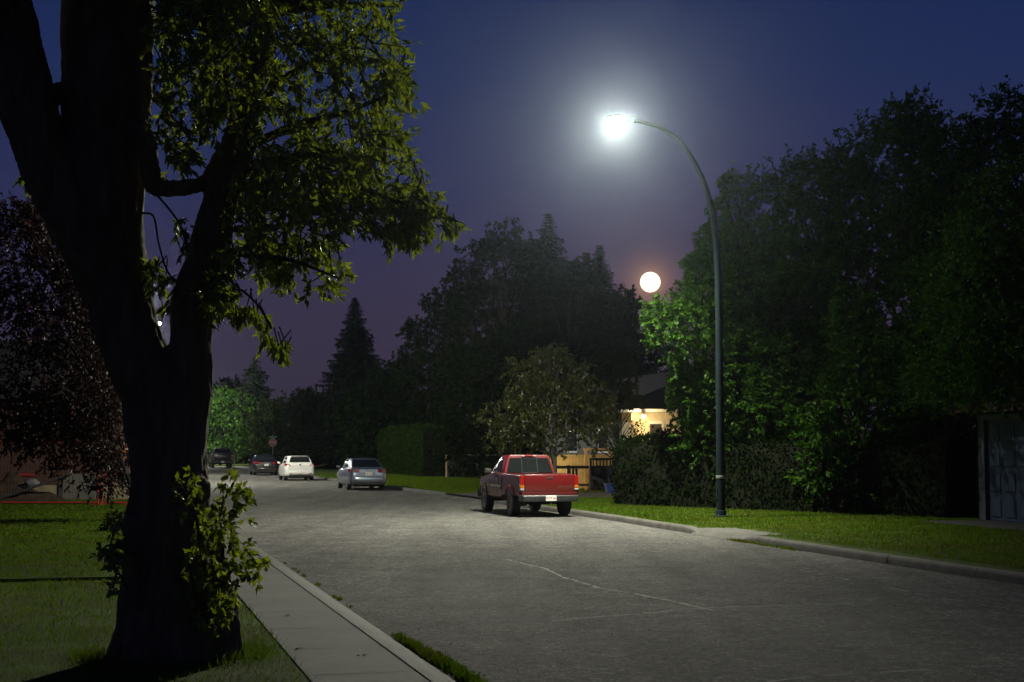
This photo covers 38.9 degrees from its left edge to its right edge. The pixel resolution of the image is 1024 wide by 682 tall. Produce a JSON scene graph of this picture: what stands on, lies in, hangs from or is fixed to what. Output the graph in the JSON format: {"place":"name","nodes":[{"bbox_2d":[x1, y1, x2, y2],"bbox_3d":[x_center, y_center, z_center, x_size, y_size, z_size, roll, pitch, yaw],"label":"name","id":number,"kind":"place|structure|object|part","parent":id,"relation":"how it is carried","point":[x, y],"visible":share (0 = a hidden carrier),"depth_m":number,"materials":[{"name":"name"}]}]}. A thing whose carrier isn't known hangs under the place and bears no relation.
{"place":"outdoors","nodes":[
{"label":"outdoors","id":0,"kind":"place"},
{"bbox_2d":[0,458,490,681],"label":"lawn","id":1,"kind":"structure","parent":0,"point":[279,674],"depth_m":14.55,"materials":[{"name":"plant"}]},
{"bbox_2d":[0,471,69,501],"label":"dirt heap","id":2,"kind":"object","parent":1,"relation":"on","point":[16,481],"visible":0.68,"depth_m":48.78,"materials":[{"name":"brown soil"}]},
{"bbox_2d":[23,478,39,485],"bbox_3d":[-16.158,4.746,48.788,0.555,0.266,0.387,0,-4,0],"label":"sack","id":3,"kind":"object","parent":2,"relation":"on","point":[34,482],"visible":0.84,"depth_m":48.66,"materials":[{"name":"grey plastic"}]},
{"bbox_2d":[0,474,73,498],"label":"plank","id":4,"kind":"object","parent":2,"relation":"on","point":[27,489],"visible":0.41,"depth_m":48.29,"materials":[{"name":"brown wood"}]},
{"bbox_2d":[0,441,99,504],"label":"construction fence","id":5,"kind":"object","parent":1,"relation":"on","point":[58,502],"visible":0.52,"depth_m":45.98,"materials":[{"name":"red paint"}]},
{"bbox_2d":[0,340,127,499],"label":"house","id":6,"kind":"structure","parent":1,"relation":"on","point":[30,467],"depth_m":50.81,"materials":[{"name":"brown"}]},
{"bbox_2d":[0,191,129,508],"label":"plum tree","id":7,"kind":"object","parent":1,"relation":"on","point":[70,312],"visible":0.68,"depth_m":35.06,"materials":[{"name":"purple plant"}]},
{"bbox_2d":[98,509,125,530],"bbox_3d":[-8.636,3.910,31.621,0.768,0.519,0.732,2,-5,-23],"label":"shrub","id":8,"kind":"object","parent":1,"relation":"on","point":[105,527],"visible":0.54,"depth_m":31.55,"materials":[{"name":"green plant"}]},
{"bbox_2d":[97,444,128,504],"bbox_3d":[-12.579,4.237,46.045,1.094,1.916,0.600,0,-4,0],"label":"construction fence","id":9,"kind":"object","parent":1,"relation":"on","point":[122,503],"visible":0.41,"depth_m":45.97,"materials":[{"name":"red paint"}]},
{"bbox_2d":[55,628,284,672],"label":"weeds","id":10,"kind":"object","parent":1,"relation":"on","point":[90,660],"visible":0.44,"depth_m":12.06,"materials":[{"name":"green plant"}]},
{"bbox_2d":[207,374,248,453],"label":"shade tree","id":11,"kind":"object","parent":1,"relation":"on","point":[231,384],"visible":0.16,"depth_m":184.50,"materials":[{"name":"green plant"}]},
{"bbox_2d":[207,385,263,463],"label":"shade tree","id":12,"kind":"object","parent":1,"relation":"on","point":[222,400],"visible":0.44,"depth_m":169.36,"materials":[{"name":"green plant"}]},
{"bbox_2d":[0,0,471,666],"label":"maple tree","id":13,"kind":"object","parent":1,"relation":"on","point":[88,168],"visible":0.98,"depth_m":12.38,"materials":[{"name":"green plant"}]},
{"bbox_2d":[208,356,289,465],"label":"spruce tree","id":14,"kind":"object","parent":1,"relation":"on","point":[255,386],"visible":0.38,"depth_m":171.04,"materials":[{"name":"green plant"}]},
{"bbox_2d":[236,395,307,465],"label":"shade tree","id":15,"kind":"object","parent":1,"relation":"on","point":[264,419],"visible":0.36,"depth_m":160.64,"materials":[{"name":"green plant"}]},
{"bbox_2d":[212,522,455,681],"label":"sidewalk","id":16,"kind":"structure","parent":0,"point":[313,619],"depth_m":13.90,"materials":[{"name":"concrete"}]},
{"bbox_2d":[208,450,495,675],"bbox_3d":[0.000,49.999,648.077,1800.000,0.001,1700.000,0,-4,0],"label":"ground","id":17,"kind":"structure","parent":0,"point":[447,493],"depth_m":61.35,"materials":[{"name":"soil"}]},
{"bbox_2d":[0,0,1023,449],"label":"sky","id":18,"kind":"structure","parent":0,"point":[520,95],"materials":[{"name":"blue"}]},
{"bbox_2d":[208,466,1023,681],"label":"road","id":19,"kind":"structure","parent":0,"point":[869,619],"depth_m":18.68,"materials":[{"name":"grey asphalt"}]},
{"bbox_2d":[208,448,232,467],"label":"pickup truck","id":20,"kind":"object","parent":19,"relation":"on","point":[220,456],"visible":1,"depth_m":141.95,"materials":[{"name":"grey paint"}]},
{"bbox_2d":[248,455,278,474],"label":"parked car","id":21,"kind":"object","parent":19,"relation":"on","point":[263,464],"visible":1,"depth_m":102.89,"materials":[{"name":"black paint"}]},
{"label":"rear window","id":22,"kind":"part","parent":21,"relation":"part of","materials":[{"name":"black glass"}]},
{"bbox_2d":[277,456,314,479],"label":"parked car","id":23,"kind":"object","parent":19,"relation":"on","point":[296,466],"visible":1,"depth_m":86.08,"materials":[{"name":"white paint"}]},
{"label":"rear window","id":24,"kind":"part","parent":23,"relation":"part of","materials":[{"name":"black glass"}]},
{"bbox_2d":[336,458,386,489],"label":"parked car","id":25,"kind":"object","parent":19,"relation":"on","point":[370,472],"visible":1,"depth_m":66.69,"materials":[{"name":"silver metal"}]},
{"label":"rear window","id":26,"kind":"part","parent":25,"relation":"part of","materials":[{"name":"black glass"}]},
{"bbox_2d":[252,540,488,681],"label":"weeds","id":27,"kind":"object","parent":19,"relation":"on","point":[459,672],"visible":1,"depth_m":12.82,"materials":[{"name":"green plant"}]},
{"bbox_2d":[477,454,578,515],"bbox_3d":[0.397,4.197,42.605,2.118,1.720,5.209,1,-4,-15],"label":"pickup truck","id":28,"kind":"object","parent":19,"relation":"on","point":[515,482],"visible":1,"depth_m":41.15,"materials":[{"name":"red paint"}]},
{"bbox_3d":[-0.416,3.646,42.788,0.150,0.417,0.671,1,-4,-15],"label":"side window","id":29,"kind":"part","parent":28,"relation":"part of","materials":[{"name":"black glass"}]},
{"bbox_3d":[-0.297,3.612,42.331,0.135,0.416,0.324,1,-4,-15],"label":"side window","id":30,"kind":"part","parent":28,"relation":"part of","materials":[{"name":"black glass"}]},
{"bbox_3d":[0.505,3.621,42.247,1.403,0.434,0.140,1,-4,-15],"label":"rear window","id":31,"kind":"part","parent":28,"relation":"part of","materials":[{"name":"grey glass"}]},
{"bbox_2d":[239,466,1023,584],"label":"kerb","id":32,"kind":"structure","parent":19,"relation":"on","point":[1013,577],"depth_m":25.76,"materials":[{"name":"concrete"}]},
{"bbox_2d":[243,505,1019,677],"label":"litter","id":33,"kind":"object","parent":19,"relation":"on","point":[597,582],"visible":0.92,"depth_m":18.70,"materials":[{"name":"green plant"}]},
{"bbox_2d":[294,512,1017,660],"bbox_3d":[-0.760,4.042,28.884,7.922,0.001,31.470,1,-4,-14],"label":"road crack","id":34,"kind":"object","parent":19,"relation":"on","point":[620,607],"visible":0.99,"depth_m":17.80,"materials":[{"name":"grey asphalt"}]},
{"bbox_2d":[448,495,975,575],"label":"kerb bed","id":35,"kind":"object","parent":19,"relation":"on","point":[602,516],"visible":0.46,"depth_m":54.26,"materials":[{"name":"grey concrete"}]},
{"bbox_2d":[691,528,783,539],"bbox_3d":[4.836,4.137,31.077,1.054,0.132,2.893,1,-4,-14],"label":"crossing","id":36,"kind":"object","parent":19,"relation":"on","point":[733,533],"visible":0.99,"depth_m":31.00,"materials":[{"name":"concrete"}]},
{"bbox_2d":[506,559,1009,681],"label":"road crack filler","id":37,"kind":"object","parent":19,"relation":"on","point":[733,606],"visible":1,"depth_m":17.57,"materials":[{"name":"grey asphalt"}]},
{"bbox_2d":[727,537,797,550],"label":"weeds","id":38,"kind":"object","parent":19,"relation":"on","point":[761,544],"visible":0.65,"depth_m":28.53,"materials":[{"name":"green plant"}]},
{"bbox_2d":[245,464,1023,572],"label":"lawn verge","id":39,"kind":"structure","parent":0,"point":[851,546],"depth_m":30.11,"materials":[{"name":"plant"}]},
{"bbox_2d":[269,434,276,454],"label":"stop sign","id":40,"kind":"object","parent":39,"relation":"on","point":[272,442],"visible":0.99,"depth_m":137.63,"materials":[{"name":"metal"}]},
{"bbox_2d":[253,385,328,461],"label":"shade tree","id":41,"kind":"object","parent":39,"relation":"on","point":[276,429],"visible":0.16,"depth_m":149.06,"materials":[{"name":"green plant"}]},
{"bbox_2d":[280,387,335,455],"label":"shade tree","id":42,"kind":"object","parent":39,"relation":"on","point":[305,409],"visible":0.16,"depth_m":138.54,"materials":[{"name":"green plant"}]},
{"bbox_2d":[281,298,382,469],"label":"spruce tree","id":43,"kind":"object","parent":39,"relation":"on","point":[353,359],"visible":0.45,"depth_m":127.16,"materials":[{"name":"green plant"}]},
{"bbox_2d":[323,379,403,466],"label":"shade tree","id":44,"kind":"object","parent":39,"relation":"on","point":[369,450],"visible":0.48,"depth_m":110.64,"materials":[{"name":"green plant"}]},
{"bbox_2d":[335,356,429,467],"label":"shade tree","id":45,"kind":"object","parent":39,"relation":"on","point":[370,368],"visible":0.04,"depth_m":117.04,"materials":[{"name":"green plant"}]},
{"bbox_2d":[347,422,448,476],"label":"hedge","id":46,"kind":"object","parent":39,"relation":"on","point":[410,449],"visible":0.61,"depth_m":95.10,"materials":[{"name":"green plant"}]},
{"bbox_2d":[349,345,454,465],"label":"poplar tree","id":47,"kind":"object","parent":39,"relation":"on","point":[402,400],"visible":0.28,"depth_m":110.48,"materials":[{"name":"green plant"}]},
{"bbox_2d":[387,293,474,473],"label":"poplar tree","id":48,"kind":"object","parent":39,"relation":"on","point":[418,343],"visible":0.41,"depth_m":101.89,"materials":[{"name":"green plant"}]},
{"bbox_2d":[402,241,523,474],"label":"poplar tree","id":49,"kind":"object","parent":39,"relation":"on","point":[471,320],"visible":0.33,"depth_m":99.09,"materials":[{"name":"green plant"}]},
{"bbox_2d":[445,455,481,477],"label":"wire fence","id":50,"kind":"object","parent":39,"relation":"on","point":[476,467],"visible":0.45,"depth_m":89.23,"materials":[{"name":"wood"}]},
{"bbox_2d":[424,317,581,477],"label":"poplar tree","id":51,"kind":"object","parent":39,"relation":"on","point":[499,346],"visible":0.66,"depth_m":88.06,"materials":[{"name":"green plant"}]},
{"bbox_2d":[437,216,575,451],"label":"poplar tree","id":52,"kind":"object","parent":39,"relation":"on","point":[518,253],"visible":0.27,"depth_m":95.75,"materials":[{"name":"green plant"}]},
{"bbox_2d":[447,213,597,474],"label":"spruce tree","id":53,"kind":"object","parent":39,"relation":"on","point":[553,247],"visible":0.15,"depth_m":97.95,"materials":[{"name":"green plant"}]},
{"bbox_2d":[488,239,566,403],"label":"poplar tree","id":54,"kind":"object","parent":39,"relation":"on","point":[511,289],"visible":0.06,"depth_m":99.45,"materials":[{"name":"green plant"}]},
{"bbox_2d":[472,342,618,472],"bbox_3d":[1.318,3.127,58.022,5.894,6.228,6.968,0,-4,0],"label":"birch tree","id":55,"kind":"object","parent":39,"relation":"on","point":[542,374],"visible":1,"depth_m":57.06,"materials":[{"name":"green plant"}]},
{"bbox_2d":[501,252,636,454],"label":"poplar tree","id":56,"kind":"object","parent":39,"relation":"on","point":[587,347],"visible":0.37,"depth_m":92.75,"materials":[{"name":"green plant"}]},
{"bbox_2d":[557,465,604,490],"bbox_3d":[3.009,5.786,61.256,3.398,1.075,0.195,1,-4,-15],"label":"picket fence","id":57,"kind":"object","parent":39,"relation":"on","point":[568,468],"visible":0.28,"depth_m":61.11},
{"bbox_2d":[549,455,613,488],"bbox_3d":[2.945,5.718,63.310,4.066,1.514,0.160,1,-4,-15],"label":"board fence","id":58,"kind":"object","parent":39,"relation":"on","point":[574,460],"visible":0.18,"depth_m":63.26,"materials":[{"name":"brown wood"}]},
{"bbox_2d":[555,260,610,381],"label":"poplar tree","id":59,"kind":"object","parent":39,"relation":"on","point":[585,297],"visible":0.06,"depth_m":98.41,"materials":[{"name":"green plant"}]},
{"bbox_2d":[583,448,611,489],"bbox_3d":[3.980,5.534,62.745,1.850,1.798,0.100,1,-4,-15],"label":"pergola","id":60,"kind":"object","parent":39,"relation":"on","point":[586,464],"visible":0.45,"depth_m":62.52,"materials":[{"name":"brown wood"}]},
{"bbox_2d":[589,458,613,490],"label":"slatted gate","id":61,"kind":"structure","parent":39,"relation":"on","point":[599,475],"depth_m":60.77,"materials":[{"name":"black wood"}]},
{"bbox_2d":[585,245,620,349],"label":"spruce tree","id":62,"kind":"object","parent":39,"relation":"on","point":[601,253],"visible":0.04,"depth_m":100.45,"materials":[{"name":"green plant"}]},
{"bbox_2d":[567,343,643,458],"bbox_3d":[3.915,3.207,60.286,3.322,6.398,3.631,0,-4,0],"label":"poplar tree","id":63,"kind":"object","parent":39,"relation":"on","point":[628,398],"visible":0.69,"depth_m":60.00,"materials":[{"name":"green plant"}]},
{"bbox_2d":[574,288,649,376],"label":"poplar tree","id":64,"kind":"object","parent":39,"relation":"on","point":[609,297],"visible":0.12,"depth_m":96.63,"materials":[{"name":"green plant"}]},
{"bbox_2d":[577,283,676,384],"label":"poplar tree","id":65,"kind":"object","parent":39,"relation":"on","point":[633,338],"visible":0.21,"depth_m":95.20,"materials":[{"name":"green plant"}]},
{"bbox_2d":[525,371,742,454],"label":"house","id":66,"kind":"structure","parent":39,"relation":"on","point":[651,389],"depth_m":64.15,"materials":[{"name":"grey"}]},
{"bbox_2d":[567,430,577,452],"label":"window","id":67,"kind":"structure","parent":66,"relation":"in","point":[570,448],"depth_m":70.90,"materials":[{"name":"black glass"}]},
{"bbox_2d":[598,429,608,452],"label":"window","id":68,"kind":"structure","parent":66,"relation":"in","point":[600,445],"depth_m":66.44,"materials":[{"name":"black glass"}]},
{"bbox_2d":[648,421,663,436],"bbox_3d":[6.277,4.822,63.103,0.695,2.670,0.070,1,-4,-15],"label":"window","id":69,"kind":"structure","parent":66,"relation":"in","point":[657,424],"depth_m":63.15,"materials":[{"name":"white glass"}]},
{"bbox_2d":[626,418,646,440],"bbox_3d":[5.380,4.850,62.182,1.138,3.082,0.493,0,-4,0],"label":"climbing plant","id":70,"kind":"object","parent":39,"relation":"on","point":[636,422],"visible":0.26,"depth_m":62.26,"materials":[{"name":"green plant"}]},
{"bbox_2d":[606,113,727,516],"bbox_3d":[4.073,-0.677,37.936,3.310,10.518,0.420,1,-4,-15],"label":"street lamp","id":71,"kind":"object","parent":39,"relation":"on","point":[616,119],"visible":1,"depth_m":38.15,"materials":[{"name":"metal"}]},
{"bbox_2d":[638,159,867,478],"bbox_3d":[7.438,-0.242,45.398,7.543,11.104,7.909,0,-4,0],"label":"ash tree","id":72,"kind":"object","parent":39,"relation":"on","point":[750,368],"visible":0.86,"depth_m":43.75,"materials":[{"name":"green plant"}]},
{"bbox_2d":[610,419,978,517],"bbox_3d":[7.783,3.664,42.485,2.019,2.771,12.353,4,-6,-41],"label":"hedge","id":73,"kind":"object","parent":39,"relation":"on","point":[933,475],"visible":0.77,"depth_m":41.00,"materials":[{"name":"green plant"}]},
{"bbox_2d":[728,107,924,435],"bbox_3d":[10.257,-1.127,48.996,8.295,13.391,7.852,0,-4,0],"label":"ash tree","id":74,"kind":"object","parent":39,"relation":"on","point":[805,204],"visible":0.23,"depth_m":47.67,"materials":[{"name":"green plant"}]},
{"bbox_2d":[779,279,954,509],"bbox_3d":[9.803,1.592,40.658,4.766,6.723,5.252,0,-4,0],"label":"ash tree","id":75,"kind":"object","parent":39,"relation":"on","point":[836,428],"visible":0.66,"depth_m":39.88,"materials":[{"name":"green plant"}]},
{"bbox_2d":[784,82,1023,485],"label":"ash tree","id":76,"kind":"object","parent":39,"relation":"on","point":[914,126],"visible":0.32,"depth_m":45.58,"materials":[{"name":"green plant"}]},
{"bbox_2d":[833,147,1023,436],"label":"ash tree","id":77,"kind":"object","parent":39,"relation":"on","point":[980,334],"visible":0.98,"depth_m":35.83,"materials":[{"name":"green plant"}]},
{"bbox_2d":[848,74,1023,475],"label":"ash tree","id":78,"kind":"object","parent":39,"relation":"on","point":[1008,130],"visible":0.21,"depth_m":43.58,"materials":[{"name":"green plant"}]},
{"bbox_2d":[948,367,1023,522],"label":"garage","id":79,"kind":"structure","parent":39,"relation":"on","point":[1001,465],"depth_m":35.67,"materials":[{"name":"grey"}]},
{"bbox_2d":[987,419,1023,522],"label":"door","id":80,"kind":"structure","parent":79,"relation":"in","point":[1005,437],"depth_m":35.47,"materials":[{"name":"paint"}]},
{"bbox_2d":[640,272,659,291],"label":"moon","id":81,"kind":"object","parent":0,"point":[649,281],"visible":1,"depth_m":8907.95,"materials":[{"name":"white"}]},
{"bbox_2d":[451,492,1023,530],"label":"driveway","id":82,"kind":"structure","parent":0,"point":[1007,525],"depth_m":34.92,"materials":[{"name":"concrete"}]},
{"bbox_2d":[603,483,614,492],"bbox_3d":[4.021,5.930,58.486,0.580,0.370,0.440,1,-4,-15],"label":"recycling box","id":83,"kind":"object","parent":82,"relation":"on","point":[608,487],"visible":0.52,"depth_m":58.30,"materials":[{"name":"blue plastic"}]}
]}

